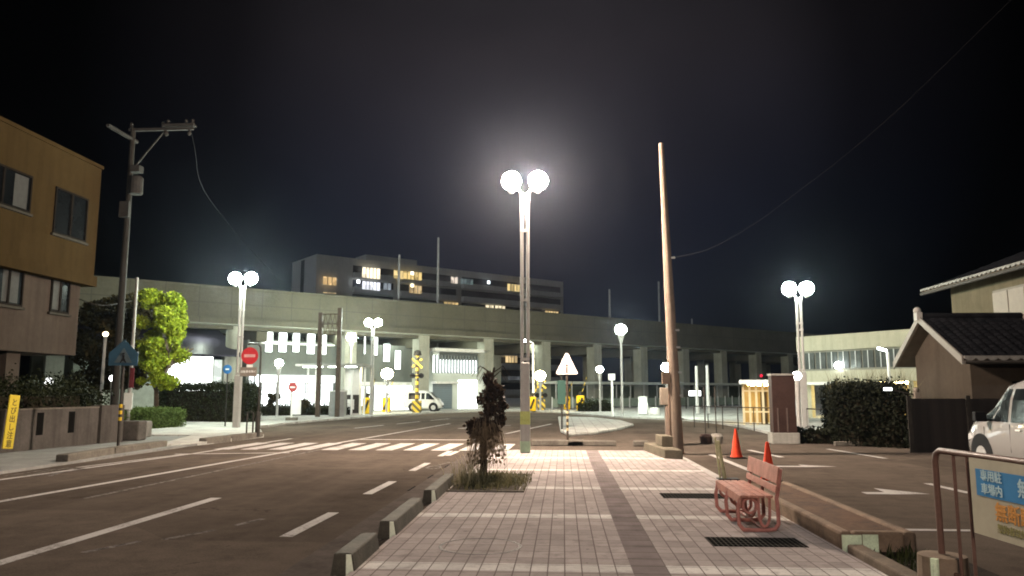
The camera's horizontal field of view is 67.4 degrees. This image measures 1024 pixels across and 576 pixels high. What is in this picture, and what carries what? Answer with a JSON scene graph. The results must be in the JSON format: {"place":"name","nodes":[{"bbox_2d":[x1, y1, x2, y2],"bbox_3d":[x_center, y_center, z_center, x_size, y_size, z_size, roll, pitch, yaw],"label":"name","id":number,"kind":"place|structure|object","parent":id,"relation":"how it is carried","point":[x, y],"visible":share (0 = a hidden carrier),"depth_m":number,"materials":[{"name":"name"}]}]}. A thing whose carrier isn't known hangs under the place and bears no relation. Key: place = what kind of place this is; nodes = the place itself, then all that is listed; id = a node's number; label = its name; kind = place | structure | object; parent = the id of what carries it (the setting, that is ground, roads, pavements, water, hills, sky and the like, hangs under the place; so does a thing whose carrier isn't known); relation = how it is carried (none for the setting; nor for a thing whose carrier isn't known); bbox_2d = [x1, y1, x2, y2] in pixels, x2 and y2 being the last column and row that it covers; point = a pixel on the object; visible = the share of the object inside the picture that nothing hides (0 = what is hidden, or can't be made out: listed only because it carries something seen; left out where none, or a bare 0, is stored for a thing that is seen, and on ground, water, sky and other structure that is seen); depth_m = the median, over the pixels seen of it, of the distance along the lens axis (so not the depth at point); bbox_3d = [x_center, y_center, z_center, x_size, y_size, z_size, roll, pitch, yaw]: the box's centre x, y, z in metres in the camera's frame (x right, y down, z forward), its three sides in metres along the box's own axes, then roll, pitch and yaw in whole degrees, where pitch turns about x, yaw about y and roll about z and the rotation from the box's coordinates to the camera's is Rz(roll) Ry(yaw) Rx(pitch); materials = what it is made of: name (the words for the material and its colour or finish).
{"place":"outdoors","nodes":[
{"label":"outdoors","id":0,"kind":"place"},
{"bbox_2d":[0,436,196,473],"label":"pavement","id":1,"kind":"structure","parent":0,"point":[16,461],"depth_m":19.00,"materials":[{"name":"concrete"}]},
{"bbox_2d":[2,395,19,448],"bbox_3d":[-12.649,3.378,19.397,0.046,1.360,0.441,-1,-8,8],"label":"warning board","id":2,"kind":"object","parent":1,"relation":"on","point":[11,421],"visible":1,"depth_m":19.37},
{"bbox_2d":[0,116,103,394],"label":"office building","id":3,"kind":"structure","parent":1,"relation":"on","point":[49,198],"depth_m":24.79,"materials":[{"name":"paint"}]},
{"bbox_2d":[0,268,24,309],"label":"window","id":4,"kind":"structure","parent":3,"relation":"in","point":[11,282],"depth_m":23.61,"materials":[{"name":"grey glass"}]},
{"bbox_2d":[0,163,32,216],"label":"window","id":5,"kind":"structure","parent":3,"relation":"in","point":[16,186],"depth_m":23.43,"materials":[{"name":"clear glass"}]},
{"bbox_2d":[47,279,70,316],"bbox_3d":[-15.260,0.243,25.902,0.190,1.378,1.134,-1,-8,4],"label":"window","id":6,"kind":"structure","parent":3,"relation":"in","point":[60,291],"depth_m":25.86,"materials":[{"name":"grey glass"}]},
{"bbox_2d":[50,186,88,245],"bbox_3d":[-14.992,-2.424,26.071,0.190,1.642,1.902,-1,-8,4],"label":"window","id":7,"kind":"structure","parent":3,"relation":"in","point":[70,215],"depth_m":26.00,"materials":[{"name":"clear glass"}]},
{"bbox_2d":[0,405,124,452],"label":"garden wall","id":8,"kind":"structure","parent":1,"relation":"on","point":[43,428],"depth_m":21.63,"materials":[{"name":"concrete"}]},
{"bbox_2d":[0,363,114,408],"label":"hedge","id":9,"kind":"object","parent":8,"relation":"in","point":[54,395],"visible":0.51,"depth_m":21.95,"materials":[{"name":"green plant"}]},
{"bbox_2d":[56,441,166,461],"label":"kerb","id":10,"kind":"structure","parent":1,"relation":"on","point":[79,455],"depth_m":18.83,"materials":[{"name":"concrete"}]},
{"bbox_2d":[108,340,138,445],"bbox_3d":[-10.402,2.836,20.445,0.720,2.931,0.143,2,-8,-14],"label":"crossing sign","id":11,"kind":"object","parent":1,"relation":"on","point":[123,353],"visible":0.96,"depth_m":20.52,"materials":[{"name":"metal"}]},
{"bbox_2d":[122,420,146,440],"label":"stone block","id":12,"kind":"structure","parent":1,"relation":"on","point":[134,430],"depth_m":24.36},
{"bbox_2d":[0,412,833,575],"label":"road","id":13,"kind":"structure","parent":0,"point":[281,496],"depth_m":12.03,"materials":[{"name":"asphalt"}]},
{"bbox_2d":[82,442,355,552],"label":"worn lines","id":14,"kind":"object","parent":13,"relation":"on","point":[178,479],"visible":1,"depth_m":11.77,"materials":[{"name":"paint"}]},
{"bbox_2d":[199,432,262,443],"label":"kerb","id":15,"kind":"structure","parent":13,"relation":"on","point":[227,438],"depth_m":24.78,"materials":[{"name":"concrete"}]},
{"bbox_2d":[0,419,549,564],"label":"road lines","id":16,"kind":"object","parent":13,"relation":"on","point":[296,531],"visible":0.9,"depth_m":11.03,"materials":[{"name":"paint"}]},
{"bbox_2d":[218,443,514,450],"bbox_3d":[-4.111,4.647,22.527,8.280,0.001,2.870,-1,-8,4],"label":"zebra crossing","id":17,"kind":"object","parent":13,"relation":"on","point":[449,446],"visible":0.89,"depth_m":22.49,"materials":[{"name":"paint"}]},
{"bbox_2d":[277,454,479,575],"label":"gutter","id":18,"kind":"object","parent":13,"relation":"on","point":[319,562],"visible":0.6,"depth_m":8.68,"materials":[{"name":"concrete"}]},
{"bbox_2d":[532,439,583,445],"bbox_3d":[1.363,4.612,22.874,1.550,0.180,0.250,-1,-8,4],"label":"kerb stone","id":19,"kind":"object","parent":13,"relation":"on","point":[535,442],"visible":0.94,"depth_m":22.76,"materials":[{"name":"concrete"}]},
{"bbox_2d":[556,353,577,439],"bbox_3d":[1.651,3.329,22.971,0.660,2.749,0.108,-1,-8,7],"label":"triangle sign","id":20,"kind":"object","parent":13,"relation":"on","point":[566,366],"visible":0.98,"depth_m":23.04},
{"bbox_2d":[568,440,615,445],"bbox_3d":[2.361,4.614,22.808,1.450,0.160,0.250,-1,-8,4],"label":"kerb stone","id":21,"kind":"object","parent":13,"relation":"on","point":[598,442],"visible":0.94,"depth_m":22.68,"materials":[{"name":"concrete"}]},
{"bbox_2d":[558,417,633,435],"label":"traffic island","id":22,"kind":"structure","parent":13,"relation":"on","point":[578,426],"depth_m":33.94,"materials":[{"name":"concrete"}]},
{"bbox_2d":[557,374,565,428],"bbox_3d":[1.988,4.550,30.733,0.320,2.207,0.095,-1,-8,4],"label":"slim marker post","id":23,"kind":"object","parent":22,"relation":"on","point":[561,392],"visible":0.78,"depth_m":30.72,"materials":[{"name":"metal"}]},
{"bbox_2d":[699,387,711,443],"bbox_3d":[6.042,3.978,24.046,0.400,1.750,0.400,-1,-8,4],"label":"barrier post","id":24,"kind":"object","parent":13,"relation":"on","point":[705,438],"visible":1,"depth_m":23.85,"materials":[{"name":"metal"}]},
{"bbox_2d":[693,406,823,430],"bbox_3d":[10.168,5.340,31.219,0.044,0.972,8.039,4,-9,-29],"label":"rail fence","id":25,"kind":"object","parent":13,"relation":"on","point":[708,421],"visible":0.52,"depth_m":32.39,"materials":[{"name":"metal"}]},
{"bbox_2d":[817,376,909,448],"bbox_3d":[10.785,3.758,23.555,2.248,2.116,3.501,-2,-8,14],"label":"hedge","id":26,"kind":"object","parent":13,"relation":"on","point":[870,413],"visible":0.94,"depth_m":22.60,"materials":[{"name":"green plant"}]},
{"bbox_2d":[821,367,923,401],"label":"ornamental grass","id":27,"kind":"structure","parent":26,"relation":"on","point":[873,378],"depth_m":24.14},
{"bbox_2d":[0,0,1023,394],"label":"sky","id":28,"kind":"structure","parent":0,"point":[340,128],"materials":[{"name":"black"}]},
{"bbox_2d":[23,395,1023,575],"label":"ground","id":29,"kind":"structure","parent":0,"point":[848,479],"depth_m":13.81,"materials":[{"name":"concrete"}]},
{"bbox_2d":[330,533,378,575],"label":"kerb block","id":30,"kind":"structure","parent":29,"relation":"on","point":[354,554],"depth_m":6.88,"materials":[{"name":"concrete"}]},
{"bbox_2d":[377,498,423,539],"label":"kerb block","id":31,"kind":"structure","parent":29,"relation":"on","point":[400,518],"depth_m":8.82,"materials":[{"name":"concrete"}]},
{"bbox_2d":[291,254,563,397],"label":"apartment block","id":32,"kind":"structure","parent":29,"relation":"on","point":[369,276],"depth_m":170.21,"materials":[{"name":"concrete"}]},
{"bbox_2d":[362,267,379,278],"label":"window","id":33,"kind":"structure","parent":32,"relation":"in","point":[367,272],"depth_m":160.94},
{"bbox_2d":[422,473,453,503],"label":"kerb block","id":34,"kind":"structure","parent":29,"relation":"on","point":[436,489],"depth_m":11.49,"materials":[{"name":"concrete"}]},
{"bbox_2d":[576,398,613,411],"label":"hedge","id":35,"kind":"object","parent":29,"relation":"on","point":[590,405],"visible":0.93,"depth_m":58.57,"materials":[{"name":"green plant"}]},
{"bbox_2d":[659,143,683,454],"bbox_3d":[4.177,0.175,20.337,0.537,8.303,0.330,-1,-8,4],"label":"leaning pole","id":36,"kind":"object","parent":29,"relation":"on","point":[670,377],"visible":0.97,"depth_m":20.10,"materials":[{"name":"brown"}]},
{"bbox_2d":[659,388,668,434],"bbox_3d":[4.649,3.838,22.891,0.430,1.720,0.390,-1,-8,4],"label":"junction box","id":37,"kind":"object","parent":36,"relation":"attached to","point":[663,395],"visible":0.27,"depth_m":22.87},
{"bbox_2d":[714,437,739,480],"bbox_3d":[3.853,3.081,13.792,0.394,0.786,0.240,-1,-8,4],"label":"barrier stake","id":38,"kind":"object","parent":29,"relation":"on","point":[718,450],"visible":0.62,"depth_m":13.78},
{"bbox_2d":[727,429,746,458],"bbox_3d":[5.451,3.780,18.682,0.380,0.700,0.380,1,-8,-4],"label":"traffic cone","id":39,"kind":"object","parent":29,"relation":"on","point":[736,453],"visible":1,"depth_m":18.59,"materials":[{"name":"plastic"}]},
{"bbox_2d":[767,374,799,443],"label":"monument pillar","id":40,"kind":"structure","parent":29,"relation":"on","point":[782,411],"depth_m":23.89,"materials":[{"name":"concrete"}]},
{"bbox_2d":[797,425,833,443],"bbox_3d":[9.446,4.600,24.077,1.340,0.609,1.209,-1,-8,4],"label":"hedge","id":41,"kind":"object","parent":29,"relation":"on","point":[810,435],"visible":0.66,"depth_m":23.78,"materials":[{"name":"green plant"}]},
{"bbox_2d":[683,449,969,530],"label":"car park lines","id":42,"kind":"object","parent":29,"relation":"on","point":[711,473],"visible":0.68,"depth_m":15.88,"materials":[{"name":"paint"}]},
{"bbox_2d":[746,481,916,552],"bbox_3d":[3.782,2.824,9.777,0.740,0.220,4.412,-1,-8,4],"label":"planter box","id":43,"kind":"object","parent":29,"relation":"on","point":[839,525],"visible":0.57,"depth_m":8.42,"materials":[{"name":"brown concrete"}]},
{"bbox_2d":[778,465,925,493],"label":"arrow markings","id":44,"kind":"object","parent":29,"relation":"on","point":[885,491],"visible":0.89,"depth_m":12.37,"materials":[{"name":"paint"}]},
{"bbox_2d":[847,544,916,575],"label":"kerb","id":45,"kind":"structure","parent":29,"relation":"on","point":[879,562],"depth_m":6.84,"materials":[{"name":"concrete"}]},
{"bbox_2d":[878,552,998,575],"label":"soil bed","id":46,"kind":"object","parent":29,"relation":"on","point":[983,572],"depth_m":6.84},
{"bbox_2d":[874,540,928,571],"bbox_3d":[3.652,2.445,6.950,0.491,0.155,1.178,-1,-8,4],"label":"weed clump","id":47,"kind":"object","parent":46,"relation":"on","point":[889,554],"visible":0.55,"depth_m":7.16,"materials":[{"name":"green plant"}]},
{"bbox_2d":[906,395,999,452],"bbox_3d":[15.044,3.558,20.002,9.052,1.500,0.130,-1,-8,6],"label":"board fence","id":48,"kind":"object","parent":29,"relation":"on","point":[934,424],"visible":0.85,"depth_m":20.36,"materials":[{"name":"wood"}]},
{"bbox_2d":[893,251,1023,398],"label":"house","id":49,"kind":"structure","parent":29,"relation":"on","point":[971,345],"depth_m":24.41,"materials":[{"name":"paint"}]},
{"bbox_2d":[992,284,1023,317],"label":"window","id":50,"kind":"structure","parent":49,"relation":"in","point":[1010,299],"depth_m":25.25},
{"bbox_2d":[917,448,1023,575],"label":"barricade","id":51,"kind":"object","parent":29,"relation":"on","point":[995,487],"visible":1,"depth_m":5.46,"materials":[{"name":"brown metal"}]},
{"bbox_2d":[968,380,1023,457],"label":"parked van","id":52,"kind":"object","parent":29,"relation":"on","point":[998,429],"visible":0.66,"depth_m":14.85,"materials":[{"name":"white paint"}]},
{"bbox_2d":[151,398,906,445],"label":"plaza","id":53,"kind":"structure","parent":0,"point":[193,432],"depth_m":44.37,"materials":[{"name":"concrete"}]},
{"bbox_2d":[67,299,113,402],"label":"dark tree","id":54,"kind":"object","parent":53,"relation":"on","point":[85,339],"visible":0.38,"depth_m":43.57,"materials":[{"name":"green plant"}]},
{"bbox_2d":[99,332,108,400],"bbox_3d":[-19.913,4.349,37.349,0.256,4.455,0.250,-1,-8,4],"label":"street lamp","id":55,"kind":"object","parent":53,"relation":"on","point":[103,360],"visible":0.72,"depth_m":37.40,"materials":[{"name":"metal"}]},
{"bbox_2d":[82,292,154,403],"bbox_3d":[-19.735,3.505,39.218,3.756,6.636,3.668,3,-8,-19],"label":"dark tree","id":56,"kind":"object","parent":53,"relation":"on","point":[91,353],"visible":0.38,"depth_m":38.70,"materials":[{"name":"green plant"}]},
{"bbox_2d":[123,277,138,419],"bbox_3d":[-15.315,2.627,30.992,0.360,6.167,0.195,-1,-8,4],"label":"service pole","id":57,"kind":"object","parent":53,"relation":"on","point":[128,399],"visible":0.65,"depth_m":30.80,"materials":[{"name":"white paint"}]},
{"bbox_2d":[106,119,196,404],"bbox_3d":[-13.261,-0.632,27.617,2.560,11.724,1.900,-1,-8,4],"label":"utility pole","id":58,"kind":"object","parent":53,"relation":"on","point":[134,185],"visible":0.98,"depth_m":28.42,"materials":[{"name":"concrete"}]},
{"bbox_2d":[64,324,239,407],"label":"shop","id":59,"kind":"structure","parent":53,"relation":"on","point":[204,342],"depth_m":53.90,"materials":[{"name":"white glass"}]},
{"bbox_2d":[179,356,190,383],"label":"shop window","id":60,"kind":"structure","parent":59,"relation":"in","point":[184,369],"depth_m":53.70,"materials":[{"name":"white glass"}]},
{"bbox_2d":[190,356,201,383],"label":"shop window","id":61,"kind":"structure","parent":59,"relation":"in","point":[196,362],"depth_m":54.17,"materials":[{"name":"white glass"}]},
{"bbox_2d":[201,357,212,383],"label":"shop window","id":62,"kind":"structure","parent":59,"relation":"in","point":[207,362],"depth_m":54.64,"materials":[{"name":"white glass"}]},
{"bbox_2d":[213,360,221,390],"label":"shop window","id":63,"kind":"structure","parent":59,"relation":"in","point":[217,363],"depth_m":55.06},
{"bbox_2d":[124,405,186,428],"bbox_3d":[-15.298,5.372,31.834,2.221,1.009,3.503,-1,-8,4],"label":"hedge","id":64,"kind":"object","parent":53,"relation":"on","point":[162,417],"visible":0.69,"depth_m":31.90,"materials":[{"name":"green plant"}]},
{"bbox_2d":[131,288,193,406],"bbox_3d":[-16.336,3.139,35.653,2.736,6.426,2.694,-1,-8,4],"label":"green tree","id":65,"kind":"object","parent":53,"relation":"on","point":[155,361],"visible":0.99,"depth_m":35.25,"materials":[{"name":"green plant"}]},
{"bbox_2d":[158,379,263,421],"bbox_3d":[-15.623,5.726,39.446,6.508,2.273,1.884,-2,-8,15],"label":"hedge","id":66,"kind":"object","parent":53,"relation":"on","point":[201,402],"visible":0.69,"depth_m":38.74,"materials":[{"name":"green plant"}]},
{"bbox_2d":[229,272,256,427],"bbox_3d":[-11.656,2.611,32.897,1.220,6.629,0.520,-1,-8,4],"label":"street lamp","id":67,"kind":"object","parent":53,"relation":"on","point":[235,279],"visible":0.96,"depth_m":32.89,"materials":[{"name":"metal"}]},
{"bbox_2d":[240,342,261,436],"bbox_3d":[-9.149,3.537,26.891,0.782,3.267,0.170,-1,-8,4],"label":"red road sign","id":68,"kind":"object","parent":53,"relation":"on","point":[249,355],"visible":1,"depth_m":26.95,"materials":[{"name":"metal"}]},
{"bbox_2d":[275,359,282,416],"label":"street lamp","id":69,"kind":"object","parent":53,"relation":"on","point":[278,362],"visible":1,"depth_m":46.63,"materials":[{"name":"metal"}]},
{"bbox_2d":[285,382,300,420],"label":"notice sign","id":70,"kind":"object","parent":53,"relation":"on","point":[295,403],"visible":1,"depth_m":40.41,"materials":[{"name":"metal"}]},
{"bbox_2d":[259,400,352,415],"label":"hedge","id":71,"kind":"object","parent":53,"relation":"on","point":[284,410],"visible":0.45,"depth_m":49.13,"materials":[{"name":"green plant"}]},
{"bbox_2d":[242,332,411,409],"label":"station building","id":72,"kind":"structure","parent":53,"relation":"on","point":[397,360],"depth_m":60.67,"materials":[{"name":"metal"}]},
{"bbox_2d":[261,383,332,405],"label":"shop window","id":73,"kind":"structure","parent":72,"relation":"in","point":[284,391],"depth_m":59.38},
{"bbox_2d":[306,334,315,354],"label":"window","id":74,"kind":"structure","parent":72,"relation":"in","point":[310,338],"depth_m":60.55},
{"bbox_2d":[374,386,411,409],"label":"shop window","id":75,"kind":"structure","parent":72,"relation":"in","point":[396,392],"depth_m":64.49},
{"bbox_2d":[315,308,342,416],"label":"lattice tower","id":76,"kind":"structure","parent":53,"relation":"on","point":[321,323],"depth_m":46.59,"materials":[{"name":"metal"}]},
{"bbox_2d":[295,364,370,414],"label":"bus shelter","id":77,"kind":"object","parent":53,"relation":"on","point":[334,365],"visible":0.65,"depth_m":49.81,"materials":[{"name":"white paint"}]},
{"bbox_2d":[329,390,347,415],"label":"utility cabinet","id":78,"kind":"object","parent":53,"relation":"on","point":[343,400],"visible":0.8,"depth_m":47.23,"materials":[{"name":"metal"}]},
{"bbox_2d":[344,367,361,414],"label":"map pillar","id":79,"kind":"structure","parent":53,"relation":"on","point":[357,386],"depth_m":50.60,"materials":[{"name":"white paint"}]},
{"bbox_2d":[365,319,381,414],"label":"street lamp","id":80,"kind":"object","parent":53,"relation":"on","point":[369,322],"visible":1,"depth_m":50.51,"materials":[{"name":"metal"}]},
{"bbox_2d":[381,368,392,412],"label":"street lamp","id":81,"kind":"object","parent":53,"relation":"on","point":[387,373],"visible":0.91,"depth_m":54.10,"materials":[{"name":"metal"}]},
{"bbox_2d":[410,350,423,412],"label":"crossing signal","id":82,"kind":"object","parent":53,"relation":"on","point":[417,403],"visible":1,"depth_m":56.04,"materials":[{"name":"metal"}]},
{"bbox_2d":[404,390,443,410],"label":"parked van","id":83,"kind":"object","parent":53,"relation":"on","point":[431,401],"visible":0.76,"depth_m":59.24,"materials":[{"name":"white metal"}]},
{"bbox_2d":[28,276,823,409],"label":"railway viaduct","id":84,"kind":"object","parent":53,"relation":"on","point":[424,327],"visible":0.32,"depth_m":68.06,"materials":[{"name":"concrete"}]},
{"bbox_2d":[429,348,491,408],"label":"station entrance","id":85,"kind":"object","parent":53,"relation":"on","point":[452,382],"visible":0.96,"depth_m":66.80,"materials":[{"name":"white paint"}]},
{"bbox_2d":[458,380,476,408],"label":"doorway","id":86,"kind":"structure","parent":85,"relation":"in","point":[466,392],"depth_m":67.58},
{"bbox_2d":[615,325,625,415],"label":"street lamp","id":87,"kind":"object","parent":53,"relation":"on","point":[620,329],"visible":1,"depth_m":48.92,"materials":[{"name":"metal"}]},
{"bbox_2d":[544,381,740,408],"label":"covered walkway","id":88,"kind":"structure","parent":53,"relation":"on","point":[624,383],"depth_m":75.29,"materials":[{"name":"metal"}]},
{"bbox_2d":[552,396,744,408],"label":"fence","id":89,"kind":"object","parent":53,"relation":"on","point":[655,401],"visible":0.49,"depth_m":74.43,"materials":[{"name":"metal"}]},
{"bbox_2d":[739,380,769,424],"bbox_3d":[11.817,5.421,36.533,1.798,2.033,3.700,-2,-8,18],"label":"waiting booth","id":90,"kind":"object","parent":53,"relation":"on","point":[755,393],"visible":0.61,"depth_m":35.49,"materials":[{"name":"white paint"}]},
{"bbox_2d":[793,372,801,427],"bbox_3d":[9.915,3.998,26.609,0.315,2.197,0.307,-1,-8,4],"label":"street lamp","id":91,"kind":"object","parent":53,"relation":"on","point":[797,376],"visible":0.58,"depth_m":26.58,"materials":[{"name":"metal"}]},
{"bbox_2d":[782,282,813,427],"bbox_3d":[11.198,2.643,29.740,1.200,5.821,0.540,-1,-8,4],"label":"street lamp","id":92,"kind":"object","parent":53,"relation":"on","point":[806,289],"visible":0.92,"depth_m":29.80,"materials":[{"name":"metal"}]},
{"bbox_2d":[346,450,887,575],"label":"pavement","id":93,"kind":"structure","parent":0,"point":[554,518],"depth_m":8.59,"materials":[{"name":"tile"}]},
{"bbox_2d":[449,475,523,489],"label":"tree pit soil","id":94,"kind":"object","parent":93,"relation":"on","point":[488,488],"visible":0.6,"depth_m":12.47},
{"bbox_2d":[442,453,497,486],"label":"dry grass","id":95,"kind":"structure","parent":94,"relation":"on","point":[471,473],"depth_m":13.20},
{"bbox_2d":[462,366,509,474],"bbox_3d":[-0.477,2.465,14.270,0.768,2.037,0.806,6,-10,-37],"label":"street tree","id":96,"kind":"object","parent":94,"relation":"on","point":[484,428],"visible":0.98,"depth_m":14.19,"materials":[{"name":"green plant"}]},
{"bbox_2d":[448,468,532,491],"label":"weeds","id":97,"kind":"object","parent":94,"relation":"on","point":[503,478],"visible":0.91,"depth_m":12.95,"materials":[{"name":"plant"}]},
{"bbox_2d":[446,473,530,491],"bbox_3d":[-0.337,3.339,13.224,1.220,0.022,2.560,-1,-8,4],"label":"tree pit edging","id":98,"kind":"object","parent":93,"relation":"on","point":[523,485],"visible":0.52,"depth_m":11.99,"materials":[{"name":"concrete"}]},
{"bbox_2d":[502,171,546,452],"bbox_3d":[0.341,0.548,20.129,1.220,7.400,0.500,-1,-8,4],"label":"street lamp","id":99,"kind":"object","parent":93,"relation":"on","point":[511,181],"visible":1,"depth_m":20.12,"materials":[{"name":"metal"}]},
{"bbox_2d":[586,450,669,575],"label":"tactile paving","id":100,"kind":"structure","parent":93,"relation":"on","point":[643,557],"depth_m":8.76,"materials":[{"name":"tile"}]},
{"bbox_2d":[644,434,682,458],"bbox_3d":[3.733,3.939,19.157,0.484,0.520,2.743,0,-8,1],"label":"concrete step","id":101,"kind":"object","parent":93,"relation":"on","point":[662,446],"visible":0.88,"depth_m":18.82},
{"bbox_2d":[659,493,728,498],"bbox_3d":[2.716,3.133,11.521,0.940,0.034,0.544,-1,-8,4],"label":"drain grate","id":102,"kind":"object","parent":93,"relation":"on","point":[690,495],"visible":0.57,"depth_m":11.54,"materials":[{"name":"metal"}]},
{"bbox_2d":[714,456,781,531],"bbox_3d":[2.830,2.458,9.285,0.529,0.718,1.500,-1,-8,5],"label":"bench","id":103,"kind":"object","parent":93,"relation":"on","point":[740,492],"visible":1,"depth_m":9.06,"materials":[{"name":"wood"}]},
{"bbox_2d":[705,537,808,547],"bbox_3d":[2.525,2.654,7.977,0.950,0.034,0.494,-1,-8,4],"label":"drain grate","id":104,"kind":"object","parent":93,"relation":"on","point":[749,542],"visible":0.79,"depth_m":7.95,"materials":[{"name":"metal"}]},
{"bbox_2d":[796,329,916,417],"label":"civic building","id":105,"kind":"structure","parent":0,"point":[860,353],"depth_m":42.88,"materials":[{"name":"concrete"}]},
{"bbox_2d":[850,350,861,367],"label":"window","id":106,"kind":"structure","parent":105,"relation":"in","point":[856,358],"depth_m":42.71,"materials":[{"name":"glass"}]},
{"bbox_2d":[862,350,874,367],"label":"window","id":107,"kind":"structure","parent":105,"relation":"in","point":[868,355],"depth_m":42.09,"materials":[{"name":"glass"}]},
{"bbox_2d":[875,349,886,366],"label":"window","id":108,"kind":"structure","parent":105,"relation":"in","point":[881,361],"depth_m":41.46,"materials":[{"name":"glass"}]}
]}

